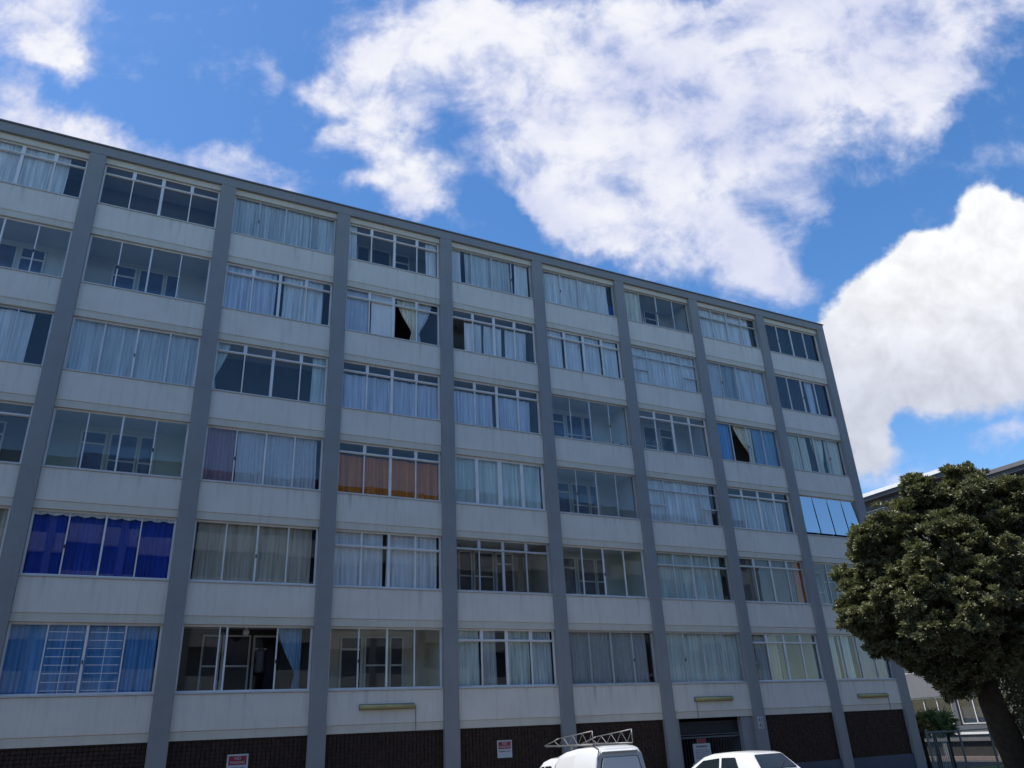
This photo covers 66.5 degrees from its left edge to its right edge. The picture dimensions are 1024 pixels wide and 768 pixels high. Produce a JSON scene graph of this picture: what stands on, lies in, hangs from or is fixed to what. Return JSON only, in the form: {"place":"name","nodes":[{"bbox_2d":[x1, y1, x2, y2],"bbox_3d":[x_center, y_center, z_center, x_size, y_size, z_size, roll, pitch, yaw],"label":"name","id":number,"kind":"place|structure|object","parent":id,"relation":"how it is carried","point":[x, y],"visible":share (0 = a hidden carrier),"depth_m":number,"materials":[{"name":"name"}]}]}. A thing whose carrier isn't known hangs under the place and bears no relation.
{"place":"outdoors","nodes":[
{"label":"outdoors","id":0,"kind":"place"},
{"bbox_2d":[0,0,1023,493],"label":"sky","id":1,"kind":"structure","parent":0,"point":[852,168],"materials":[{"name":"blue"}]},
{"bbox_2d":[862,464,1023,731],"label":"apartment building","id":2,"kind":"structure","parent":0,"point":[924,695],"depth_m":44.20,"materials":[{"name":"concrete"}]},
{"bbox_2d":[911,697,954,723],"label":"window","id":3,"kind":"structure","parent":2,"relation":"in","point":[936,702],"depth_m":44.05,"materials":[{"name":"metal"}]},
{"bbox_2d":[957,692,1020,723],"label":"window","id":4,"kind":"structure","parent":2,"relation":"in","point":[971,713],"depth_m":41.94,"materials":[{"name":"metal"}]},
{"bbox_2d":[926,760,1002,767],"bbox_3d":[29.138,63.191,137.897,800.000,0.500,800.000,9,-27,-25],"label":"ground","id":5,"kind":"structure","parent":0,"point":[970,763],"depth_m":35.89,"materials":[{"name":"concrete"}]},
{"bbox_2d":[0,118,927,767],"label":"apartment building","id":6,"kind":"structure","parent":5,"relation":"on","point":[122,238],"depth_m":24.49,"materials":[{"name":"paint"}]},
{"bbox_2d":[0,309,35,361],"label":"curtain","id":7,"kind":"object","parent":6,"relation":"attached to","point":[22,333],"visible":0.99,"depth_m":21.08,"materials":[{"name":"fabric"}]},
{"bbox_2d":[0,142,71,193],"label":"curtain","id":8,"kind":"object","parent":6,"relation":"hanging from","point":[35,173],"visible":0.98,"depth_m":23.06,"materials":[{"name":"fabric"}]},
{"bbox_2d":[0,216,72,278],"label":"window","id":9,"kind":"structure","parent":6,"relation":"in","point":[1,217],"depth_m":22.15,"materials":[{"name":"paint"}]},
{"bbox_2d":[0,139,87,198],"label":"window","id":10,"kind":"structure","parent":6,"relation":"in","point":[23,153],"depth_m":23.08,"materials":[{"name":"paint"}]},
{"bbox_2d":[0,624,158,693],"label":"curtain","id":11,"kind":"object","parent":6,"relation":"hanging from","point":[22,660],"visible":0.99,"depth_m":18.88,"materials":[{"name":"blue fabric"}]},
{"bbox_2d":[0,622,162,697],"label":"window","id":12,"kind":"structure","parent":6,"relation":"in","point":[77,694],"depth_m":18.78,"materials":[{"name":"paint"}]},
{"bbox_2d":[22,513,173,577],"bbox_3d":[-10.521,4.306,19.989,3.437,1.914,0.108,10,-27,-26],"label":"curtain","id":13,"kind":"object","parent":6,"relation":"hanging from","point":[81,550],"visible":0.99,"depth_m":20.01,"materials":[{"name":"fabric"}]},
{"bbox_2d":[19,508,176,580],"bbox_3d":[-10.462,4.120,19.947,3.362,1.686,0.180,9,-27,-25],"label":"window","id":14,"kind":"structure","parent":6,"relation":"in","point":[34,509],"depth_m":19.88,"materials":[{"name":"paint"}]},
{"bbox_2d":[42,407,189,478],"bbox_3d":[-10.588,1.615,21.074,3.362,1.686,0.180,9,-27,-25],"label":"window","id":15,"kind":"structure","parent":6,"relation":"in","point":[55,408],"depth_m":21.03,"materials":[{"name":"paint"}]},
{"bbox_2d":[62,316,200,387],"bbox_3d":[-10.713,-0.890,22.202,3.362,1.686,0.180,9,-27,-25],"label":"window","id":16,"kind":"structure","parent":6,"relation":"in","point":[79,318],"depth_m":22.19,"materials":[{"name":"paint"}]},
{"bbox_2d":[65,319,198,385],"bbox_3d":[-10.766,-0.743,22.270,3.443,2.005,0.070,9,-27,-25],"label":"curtain","id":17,"kind":"object","parent":6,"relation":"attached to","point":[118,350],"visible":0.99,"depth_m":22.30,"materials":[{"name":"fabric"}]},
{"bbox_2d":[80,235,210,304],"bbox_3d":[-10.838,-3.395,23.329,3.362,1.686,0.180,9,-27,-25],"label":"window","id":18,"kind":"structure","parent":6,"relation":"in","point":[94,236],"depth_m":23.31,"materials":[{"name":"paint"}]},
{"bbox_2d":[97,165,219,228],"bbox_3d":[-10.960,-5.828,24.424,3.362,1.527,0.180,9,-27,-25],"label":"window","id":19,"kind":"structure","parent":6,"relation":"in","point":[135,174],"depth_m":24.46,"materials":[{"name":"paint"}]},
{"bbox_2d":[202,428,236,481],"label":"curtain","id":20,"kind":"object","parent":6,"relation":"hanging from","point":[219,455],"visible":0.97,"depth_m":22.30,"materials":[{"name":"fabric"}]},
{"bbox_2d":[174,624,312,694],"bbox_3d":[-6.934,7.190,20.451,3.362,1.686,0.180,9,-27,-25],"label":"window","id":21,"kind":"structure","parent":6,"relation":"in","point":[221,691],"depth_m":20.36,"materials":[{"name":"paint"}]},
{"bbox_2d":[223,265,277,314],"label":"curtain","id":22,"kind":"object","parent":6,"relation":"attached to","point":[237,292],"visible":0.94,"depth_m":24.70,"materials":[{"name":"fabric"}]},
{"bbox_2d":[192,522,311,583],"bbox_3d":[-7.144,4.828,21.637,3.112,2.005,0.093,9,-27,-25],"label":"curtain","id":23,"kind":"object","parent":6,"relation":"hanging from","point":[239,556],"visible":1,"depth_m":21.66,"materials":[{"name":"beige fabric"}]},
{"bbox_2d":[188,519,317,586],"bbox_3d":[-7.059,4.684,21.579,3.362,1.686,0.180,9,-27,-25],"label":"window","id":24,"kind":"structure","parent":6,"relation":"in","point":[207,521],"depth_m":21.57,"materials":[{"name":"paint"}]},
{"bbox_2d":[200,425,323,491],"bbox_3d":[-7.185,2.179,22.706,3.362,1.686,0.180,9,-27,-25],"label":"window","id":25,"kind":"structure","parent":6,"relation":"in","point":[208,426],"depth_m":22.73,"materials":[{"name":"paint"}]},
{"bbox_2d":[212,340,327,405],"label":"window","id":26,"kind":"structure","parent":6,"relation":"in","point":[244,354],"depth_m":23.92,"materials":[{"name":"paint"}]},
{"bbox_2d":[261,644,279,688],"bbox_3d":[-6.547,7.814,21.238,0.447,1.400,0.150,9,-27,-25],"label":"garment","id":27,"kind":"object","parent":6,"relation":"hanging from","point":[269,662],"visible":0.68,"depth_m":21.27,"materials":[{"name":"black fabric"}]},
{"bbox_2d":[234,431,316,488],"bbox_3d":[-6.910,2.380,22.931,2.312,2.005,0.103,10,-27,-26],"label":"curtain","id":28,"kind":"object","parent":6,"relation":"hanging from","point":[278,459],"visible":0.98,"depth_m":22.97,"materials":[{"name":"fabric"}]},
{"bbox_2d":[222,262,331,326],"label":"window","id":29,"kind":"structure","parent":6,"relation":"in","point":[254,270],"depth_m":25.04,"materials":[{"name":"paint"}]},
{"bbox_2d":[232,198,333,252],"bbox_3d":[-7.611,-5.117,26.123,3.447,1.846,0.119,9,-27,-25],"label":"curtain","id":30,"kind":"object","parent":6,"relation":"hanging from","point":[272,223],"visible":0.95,"depth_m":26.17,"materials":[{"name":"fabric"}]},
{"bbox_2d":[231,196,335,255],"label":"window","id":31,"kind":"structure","parent":6,"relation":"in","point":[242,198],"depth_m":26.09,"materials":[{"name":"metal"}]},
{"bbox_2d":[279,628,301,688],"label":"curtain","id":32,"kind":"object","parent":6,"relation":"hanging from","point":[290,638],"visible":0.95,"depth_m":21.17,"materials":[{"name":"fabric"}]},
{"bbox_2d":[281,277,323,323],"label":"curtain","id":33,"kind":"object","parent":6,"relation":"hanging from","point":[293,302],"visible":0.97,"depth_m":25.40,"materials":[{"name":"fabric"}]},
{"bbox_2d":[310,358,325,403],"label":"curtain","id":34,"kind":"object","parent":6,"relation":"hanging from","point":[317,385],"visible":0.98,"depth_m":24.55,"materials":[{"name":"fabric"}]},
{"bbox_2d":[345,289,368,331],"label":"curtain","id":35,"kind":"object","parent":6,"relation":"hanging from","point":[357,314],"visible":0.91,"depth_m":26.18,"materials":[{"name":"fabric"}]},
{"bbox_2d":[333,531,382,586],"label":"curtain","id":36,"kind":"object","parent":6,"relation":"attached to","point":[346,565],"visible":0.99,"depth_m":22.93,"materials":[{"name":"white fabric"}]},
{"bbox_2d":[370,294,394,336],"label":"curtain","id":37,"kind":"object","parent":6,"relation":"hanging from","point":[381,319],"visible":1,"depth_m":26.49,"materials":[{"name":"white fabric"}]},
{"bbox_2d":[328,627,443,690],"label":"window","id":38,"kind":"structure","parent":6,"relation":"in","point":[382,628],"depth_m":22.14,"materials":[{"name":"paint"}]},
{"bbox_2d":[338,454,437,499],"bbox_3d":[-3.833,3.095,24.313,3.440,1.556,0.105,10,-27,-26],"label":"curtain","id":39,"kind":"object","parent":6,"relation":"hanging from","point":[350,476],"visible":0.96,"depth_m":24.37,"materials":[{"name":"orange fabric"}]},
{"bbox_2d":[333,529,442,590],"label":"window","id":40,"kind":"structure","parent":6,"relation":"in","point":[360,546],"depth_m":23.26,"materials":[{"name":"paint"}]},
{"bbox_2d":[337,441,441,501],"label":"window","id":41,"kind":"structure","parent":6,"relation":"in","point":[364,453],"depth_m":24.42,"materials":[{"name":"paint"}]},
{"bbox_2d":[342,373,437,418],"bbox_3d":[-3.950,0.587,25.436,3.449,1.556,0.125,9,-27,-25],"label":"curtain","id":42,"kind":"object","parent":6,"relation":"hanging from","point":[354,393],"visible":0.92,"depth_m":25.50,"materials":[{"name":"fabric"}]},
{"bbox_2d":[341,361,440,420],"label":"window","id":43,"kind":"structure","parent":6,"relation":"in","point":[391,377],"depth_m":25.59,"materials":[{"name":"paint"}]},
{"bbox_2d":[345,287,440,346],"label":"window","id":44,"kind":"structure","parent":6,"relation":"in","point":[369,299],"depth_m":26.71,"materials":[{"name":"paint"}]},
{"bbox_2d":[348,223,439,278],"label":"window","id":45,"kind":"structure","parent":6,"relation":"in","point":[371,236],"depth_m":27.78,"materials":[{"name":"paint"}]},
{"bbox_2d":[385,535,435,588],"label":"curtain","id":46,"kind":"object","parent":6,"relation":"attached to","point":[401,568],"visible":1,"depth_m":23.65,"materials":[{"name":"white fabric"}]},
{"bbox_2d":[458,631,479,685],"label":"curtain","id":47,"kind":"object","parent":6,"relation":"hanging from","point":[468,653],"visible":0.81,"depth_m":23.27,"materials":[{"name":"fabric"}]},
{"bbox_2d":[464,322,481,352],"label":"curtain","id":48,"kind":"object","parent":6,"relation":"hanging from","point":[468,337],"visible":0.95,"depth_m":27.94,"materials":[{"name":"fabric"}]},
{"bbox_2d":[454,391,492,426],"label":"curtain","id":49,"kind":"object","parent":6,"relation":"attached to","point":[463,407],"visible":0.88,"depth_m":26.77,"materials":[{"name":"fabric"}]},
{"bbox_2d":[464,253,510,292],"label":"curtain","id":50,"kind":"object","parent":6,"relation":"attached to","point":[481,275],"visible":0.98,"depth_m":29.41,"materials":[{"name":"fabric"}]},
{"bbox_2d":[480,631,496,684],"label":"curtain","id":51,"kind":"object","parent":6,"relation":"hanging from","point":[489,666],"visible":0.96,"depth_m":23.57,"materials":[{"name":"grey fabric"}]},
{"bbox_2d":[452,248,533,298],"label":"window","id":52,"kind":"structure","parent":6,"relation":"in","point":[470,253],"depth_m":29.45,"materials":[{"name":"metal"}]},
{"bbox_2d":[453,309,537,364],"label":"window","id":53,"kind":"structure","parent":6,"relation":"in","point":[472,320],"depth_m":28.35,"materials":[{"name":"paint"}]},
{"bbox_2d":[455,457,540,508],"bbox_3d":[-0.500,3.446,26.009,3.307,2.005,0.081,9,-27,-25],"label":"curtain","id":54,"kind":"object","parent":6,"relation":"attached to","point":[465,482],"visible":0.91,"depth_m":26.07,"materials":[{"name":"fabric"}]},
{"bbox_2d":[454,379,542,434],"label":"window","id":55,"kind":"structure","parent":6,"relation":"in","point":[496,387],"depth_m":27.23,"materials":[{"name":"paint"}]},
{"bbox_2d":[455,455,547,511],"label":"window","id":56,"kind":"structure","parent":6,"relation":"in","point":[499,466],"depth_m":26.06,"materials":[{"name":"paint"}]},
{"bbox_2d":[457,538,552,594],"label":"window","id":57,"kind":"structure","parent":6,"relation":"in","point":[478,548],"depth_m":24.94,"materials":[{"name":"metal"}]},
{"bbox_2d":[458,629,558,688],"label":"window","id":58,"kind":"structure","parent":6,"relation":"in","point":[506,640],"depth_m":23.80,"materials":[{"name":"paint"}]},
{"bbox_2d":[498,397,529,431],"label":"curtain","id":59,"kind":"object","parent":6,"relation":"hanging from","point":[508,413],"visible":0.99,"depth_m":27.45,"materials":[{"name":"fabric"}]},
{"bbox_2d":[504,330,525,360],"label":"curtain","id":60,"kind":"object","parent":6,"relation":"hanging from","point":[520,340],"visible":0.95,"depth_m":28.67,"materials":[{"name":"fabric"}]},
{"bbox_2d":[508,631,529,684],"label":"curtain","id":61,"kind":"object","parent":6,"relation":"hanging from","point":[519,663],"visible":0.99,"depth_m":24.01,"materials":[{"name":"fabric"}]},
{"bbox_2d":[532,632,552,683],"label":"curtain","id":62,"kind":"object","parent":6,"relation":"hanging from","point":[542,663],"visible":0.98,"depth_m":24.34,"materials":[{"name":"fabric"}]},
{"bbox_2d":[547,330,562,367],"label":"curtain","id":63,"kind":"object","parent":6,"relation":"hanging from","point":[555,352],"visible":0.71,"depth_m":29.45,"materials":[{"name":"white fabric"}]},
{"bbox_2d":[565,334,581,370],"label":"curtain","id":64,"kind":"object","parent":6,"relation":"hanging from","point":[573,356],"visible":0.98,"depth_m":29.79,"materials":[{"name":"white fabric"}]},
{"bbox_2d":[543,272,608,314],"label":"curtain","id":65,"kind":"object","parent":6,"relation":"hanging from","point":[568,287],"visible":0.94,"depth_m":31.05,"materials":[{"name":"fabric"}]},
{"bbox_2d":[569,632,587,683],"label":"curtain","id":66,"kind":"object","parent":6,"relation":"hanging from","point":[578,657],"visible":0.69,"depth_m":24.93,"materials":[{"name":"grey fabric"}]},
{"bbox_2d":[547,328,624,379],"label":"window","id":67,"kind":"structure","parent":6,"relation":"in","point":[563,338],"depth_m":29.99,"materials":[{"name":"paint"}]},
{"bbox_2d":[552,395,631,447],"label":"window","id":68,"kind":"structure","parent":6,"relation":"in","point":[568,398],"depth_m":28.89,"materials":[{"name":"metal"}]},
{"bbox_2d":[584,337,601,374],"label":"curtain","id":69,"kind":"object","parent":6,"relation":"hanging from","point":[593,363],"visible":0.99,"depth_m":30.16,"materials":[{"name":"white fabric"}]},
{"bbox_2d":[557,467,640,519],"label":"window","id":70,"kind":"structure","parent":6,"relation":"in","point":[575,470],"depth_m":27.73,"materials":[{"name":"metal"}]},
{"bbox_2d":[562,545,649,598],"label":"window","id":71,"kind":"structure","parent":6,"relation":"in","point":[585,595],"depth_m":26.60,"materials":[{"name":"paint"}]},
{"bbox_2d":[601,341,618,377],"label":"curtain","id":72,"kind":"object","parent":6,"relation":"hanging from","point":[610,363],"visible":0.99,"depth_m":30.51,"materials":[{"name":"white fabric"}]},
{"bbox_2d":[569,630,659,685],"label":"window","id":73,"kind":"structure","parent":6,"relation":"in","point":[651,641],"depth_m":25.47,"materials":[{"name":"metal"}]},
{"bbox_2d":[584,632,649,682],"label":"curtain","id":74,"kind":"object","parent":6,"relation":"attached to","point":[601,658],"visible":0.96,"depth_m":25.57,"materials":[{"name":"grey fabric"}]},
{"bbox_2d":[631,347,697,391],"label":"curtain","id":75,"kind":"object","parent":6,"relation":"hanging from","point":[657,375],"visible":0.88,"depth_m":31.63,"materials":[{"name":"fabric"}]},
{"bbox_2d":[631,345,701,393],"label":"window","id":76,"kind":"structure","parent":6,"relation":"in","point":[645,349],"depth_m":31.66,"materials":[{"name":"metal"}]},
{"bbox_2d":[639,409,712,457],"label":"window","id":77,"kind":"structure","parent":6,"relation":"in","point":[671,421],"depth_m":30.51,"materials":[{"name":"paint"}]},
{"bbox_2d":[647,479,712,524],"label":"curtain","id":78,"kind":"object","parent":6,"relation":"hanging from","point":[674,507],"visible":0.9,"depth_m":29.31,"materials":[{"name":"fabric"}]},
{"bbox_2d":[647,477,723,527],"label":"window","id":79,"kind":"structure","parent":6,"relation":"in","point":[661,480],"depth_m":29.38,"materials":[{"name":"metal"}]},
{"bbox_2d":[656,553,723,599],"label":"curtain","id":80,"kind":"object","parent":6,"relation":"hanging from","point":[684,582],"visible":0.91,"depth_m":28.17,"materials":[{"name":"fabric"}]},
{"bbox_2d":[656,551,735,601],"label":"window","id":81,"kind":"structure","parent":6,"relation":"in","point":[673,565],"depth_m":28.22,"materials":[{"name":"metal"}]},
{"bbox_2d":[666,634,742,681],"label":"curtain","id":82,"kind":"object","parent":6,"relation":"attached to","point":[695,659],"visible":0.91,"depth_m":27.12,"materials":[{"name":"fabric"}]},
{"bbox_2d":[666,632,747,683],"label":"window","id":83,"kind":"structure","parent":6,"relation":"in","point":[740,681],"depth_m":27.07,"materials":[{"name":"metal"}]},
{"bbox_2d":[679,717,740,767],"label":"security gate","id":84,"kind":"structure","parent":6,"relation":"attached to","point":[708,726],"depth_m":26.11,"materials":[{"name":"metal"}]},
{"bbox_2d":[698,309,750,345],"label":"curtain","id":85,"kind":"object","parent":6,"relation":"attached to","point":[720,332],"visible":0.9,"depth_m":34.31,"materials":[{"name":"fabric"}]},
{"bbox_2d":[698,307,760,349],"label":"window","id":86,"kind":"structure","parent":6,"relation":"in","point":[726,323],"depth_m":34.34,"materials":[{"name":"metal"}]},
{"bbox_2d":[720,365,743,399],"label":"curtain","id":87,"kind":"object","parent":6,"relation":"hanging from","point":[729,383],"visible":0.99,"depth_m":33.12,"materials":[{"name":"fabric"}]},
{"bbox_2d":[733,368,767,404],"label":"curtain","id":88,"kind":"object","parent":6,"relation":"hanging from","point":[758,388],"visible":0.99,"depth_m":33.64,"materials":[{"name":"fabric"}]},
{"bbox_2d":[729,498,786,531],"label":"curtain","id":89,"kind":"object","parent":6,"relation":"hanging from","point":[753,516],"visible":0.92,"depth_m":30.88,"materials":[{"name":"fabric"}]},
{"bbox_2d":[753,635,770,679],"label":"curtain","id":90,"kind":"object","parent":6,"relation":"hanging from","point":[762,660],"visible":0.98,"depth_m":28.23,"materials":[{"name":"grey fabric"}]},
{"bbox_2d":[727,487,797,533],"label":"window","id":91,"kind":"structure","parent":6,"relation":"in","point":[741,496],"depth_m":31.01,"materials":[{"name":"paint"}]},
{"bbox_2d":[751,429,779,466],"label":"curtain","id":92,"kind":"object","parent":6,"relation":"hanging from","point":[770,447],"visible":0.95,"depth_m":32.57,"materials":[{"name":"fabric"}]},
{"bbox_2d":[739,559,797,602],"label":"curtain","id":93,"kind":"object","parent":6,"relation":"hanging from","point":[764,583],"visible":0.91,"depth_m":29.77,"materials":[{"name":"fabric"}]},
{"bbox_2d":[739,557,811,604],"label":"window","id":94,"kind":"structure","parent":6,"relation":"in","point":[753,566],"depth_m":29.86,"materials":[{"name":"metal"}]},
{"bbox_2d":[751,633,826,682],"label":"window","id":95,"kind":"structure","parent":6,"relation":"in","point":[766,642],"depth_m":28.71,"materials":[{"name":"paint"}]},
{"bbox_2d":[765,325,818,360],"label":"window","id":96,"kind":"structure","parent":6,"relation":"attached to","point":[785,343],"depth_m":36.05,"materials":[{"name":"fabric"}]},
{"bbox_2d":[775,376,809,412],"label":"curtain","id":97,"kind":"object","parent":6,"relation":"hanging from","point":[795,395],"visible":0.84,"depth_m":34.65,"materials":[{"name":"blue fabric"}]},
{"bbox_2d":[799,495,858,538],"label":"window","id":98,"kind":"structure","parent":6,"relation":"in","point":[820,504],"depth_m":32.40,"materials":[{"name":"glass"}]},
{"bbox_2d":[852,636,889,677],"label":"curtain","id":99,"kind":"object","parent":6,"relation":"attached to","point":[868,666],"visible":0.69,"depth_m":30.55,"materials":[{"name":"grey fabric"}]},
{"bbox_2d":[540,745,645,767],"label":"van","id":100,"kind":"object","parent":5,"relation":"on","point":[620,756],"visible":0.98,"depth_m":17.37,"materials":[{"name":"white paint"}]},
{"bbox_2d":[544,729,632,760],"bbox_3d":[1.797,8.475,18.344,1.160,0.602,2.502,9,-27,-25],"label":"roof rack","id":101,"kind":"object","parent":100,"relation":"on","point":[593,744],"visible":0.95,"depth_m":18.16,"materials":[{"name":"metal"}]},
{"bbox_2d":[692,750,799,767],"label":"hatchback","id":102,"kind":"object","parent":5,"relation":"on","point":[755,759],"visible":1,"depth_m":20.36,"materials":[{"name":"white paint"}]},
{"bbox_2d":[916,707,950,767],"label":"palm tree","id":103,"kind":"object","parent":5,"relation":"on","point":[933,718],"visible":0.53,"depth_m":31.45,"materials":[{"name":"green plant"}]},
{"bbox_2d":[924,725,1017,767],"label":"fence","id":104,"kind":"object","parent":5,"relation":"on","point":[961,746],"visible":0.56,"depth_m":30.20,"materials":[{"name":"metal"}]},
{"bbox_2d":[924,732,1023,759],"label":"boundary wall","id":105,"kind":"structure","parent":0,"point":[970,736],"depth_m":38.11,"materials":[{"name":"grey concrete"}]},
{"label":"soil bed","id":106,"kind":"structure","parent":0,"visible":0},
{"bbox_2d":[828,460,1023,767],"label":"tree","id":107,"kind":"object","parent":106,"relation":"on","point":[941,608],"visible":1,"depth_m":19.05,"materials":[{"name":"green plant"}]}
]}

